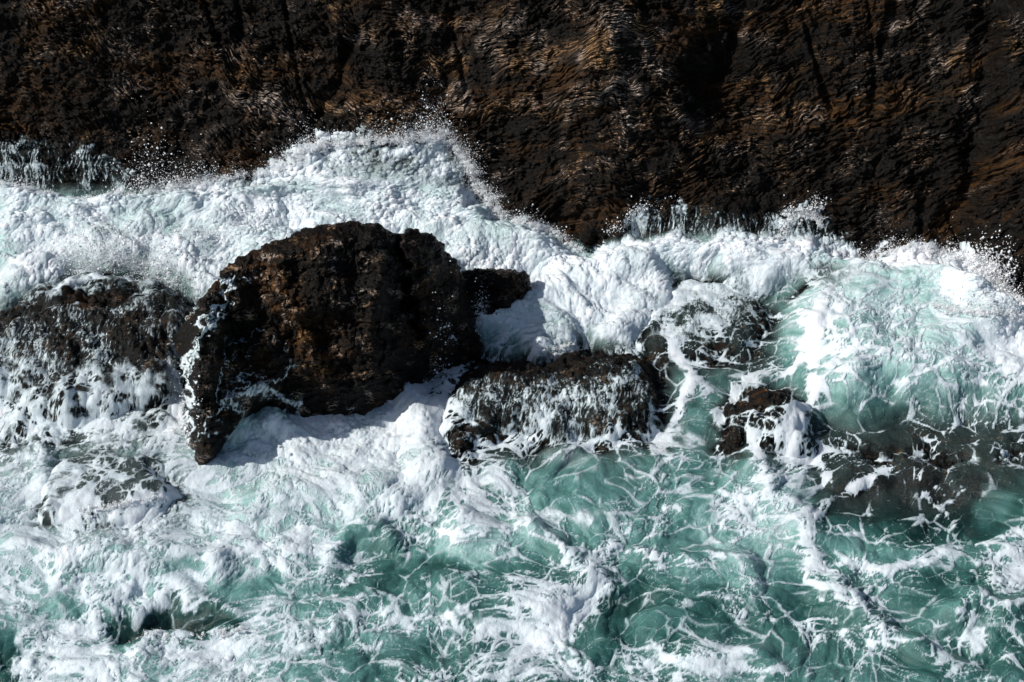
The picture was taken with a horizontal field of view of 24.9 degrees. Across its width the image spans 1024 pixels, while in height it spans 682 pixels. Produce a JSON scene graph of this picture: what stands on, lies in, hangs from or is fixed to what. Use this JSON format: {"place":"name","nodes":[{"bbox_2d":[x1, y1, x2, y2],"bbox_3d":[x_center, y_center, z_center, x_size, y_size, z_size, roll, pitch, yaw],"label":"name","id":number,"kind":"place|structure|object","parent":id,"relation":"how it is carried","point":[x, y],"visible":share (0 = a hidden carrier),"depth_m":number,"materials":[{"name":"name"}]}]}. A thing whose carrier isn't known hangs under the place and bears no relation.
{"place":"outdoors","nodes":[
{"label":"outdoors","id":0,"kind":"place"},
{"bbox_2d":[0,135,1023,681],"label":"sea","id":1,"kind":"structure","parent":0,"point":[394,541],"depth_m":60.88,"materials":[{"name":"liquid"}]},
{"bbox_2d":[0,272,197,458],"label":"washed rock","id":2,"kind":"object","parent":1,"relation":"in","point":[122,335],"visible":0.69,"depth_m":66.23,"materials":[{"name":"black stone"}]},
{"bbox_2d":[35,457,187,530],"bbox_3d":[-10.769,4.305,62.836,4.427,1.140,4.394,0,37,0],"label":"submerged rock","id":3,"kind":"object","parent":1,"relation":"in","point":[125,485],"visible":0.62,"depth_m":62.67,"materials":[{"name":"grey stone"}]},
{"bbox_2d":[0,123,578,310],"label":"breaking wave","id":4,"kind":"object","parent":1,"relation":"on","point":[426,190],"visible":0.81,"depth_m":71.34,"materials":[{"name":"liquid"}]},
{"bbox_2d":[172,220,483,464],"bbox_3d":[-5.349,-0.317,66.054,9.552,6.359,5.545,-16,40,-20],"label":"boulder","id":5,"kind":"object","parent":1,"relation":"in","point":[348,312],"visible":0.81,"depth_m":64.02,"materials":[{"name":"brown stone"}]},
{"bbox_2d":[179,275,456,451],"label":"water streams","id":6,"kind":"object","parent":5,"relation":"attached to","point":[261,387],"visible":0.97,"depth_m":63.34,"materials":[{"name":"white liquid"}]},
{"bbox_2d":[461,268,531,317],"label":"rock","id":7,"kind":"object","parent":1,"relation":"in","point":[503,288],"visible":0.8,"depth_m":68.16,"materials":[{"name":"black stone"}]},
{"bbox_2d":[0,84,1023,644],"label":"spray","id":8,"kind":"object","parent":1,"relation":"on","point":[986,270],"visible":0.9,"depth_m":70.32,"materials":[{"name":"white liquid"}]},
{"bbox_2d":[430,345,676,470],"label":"rock outcrop","id":9,"kind":"object","parent":1,"relation":"in","point":[575,366],"visible":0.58,"depth_m":65.06,"materials":[{"name":"black stone"}]},
{"bbox_2d":[490,194,855,355],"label":"breaking wave","id":10,"kind":"object","parent":1,"relation":"on","point":[622,284],"visible":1,"depth_m":69.45,"materials":[{"name":"liquid"}]},
{"bbox_2d":[603,274,779,397],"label":"washed rock","id":11,"kind":"object","parent":1,"relation":"in","point":[652,344],"visible":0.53,"depth_m":67.97,"materials":[{"name":"black stone"}]},
{"bbox_2d":[707,386,820,466],"bbox_3d":[7.041,2.503,64.941,4.236,2.284,5.375,0,37,0],"label":"washed rock","id":12,"kind":"object","parent":1,"relation":"in","point":[760,399],"visible":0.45,"depth_m":64.33,"materials":[{"name":"brown stone"}]},
{"bbox_2d":[777,269,830,320],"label":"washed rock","id":13,"kind":"object","parent":1,"relation":"in","point":[802,287],"visible":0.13,"depth_m":69.85,"materials":[{"name":"grey stone"}]},
{"bbox_2d":[798,235,1023,405],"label":"breaking wave","id":14,"kind":"object","parent":1,"relation":"on","point":[879,320],"visible":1,"depth_m":66.30,"materials":[{"name":"liquid"}]},
{"bbox_2d":[809,415,1023,504],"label":"rock ledge","id":15,"kind":"object","parent":1,"relation":"in","point":[897,436],"visible":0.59,"depth_m":64.14,"materials":[{"name":"black stone"}]},
{"bbox_2d":[0,0,1023,351],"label":"cliff","id":16,"kind":"structure","parent":0,"point":[590,122],"depth_m":71.35,"materials":[{"name":"brown stone"}]}
]}

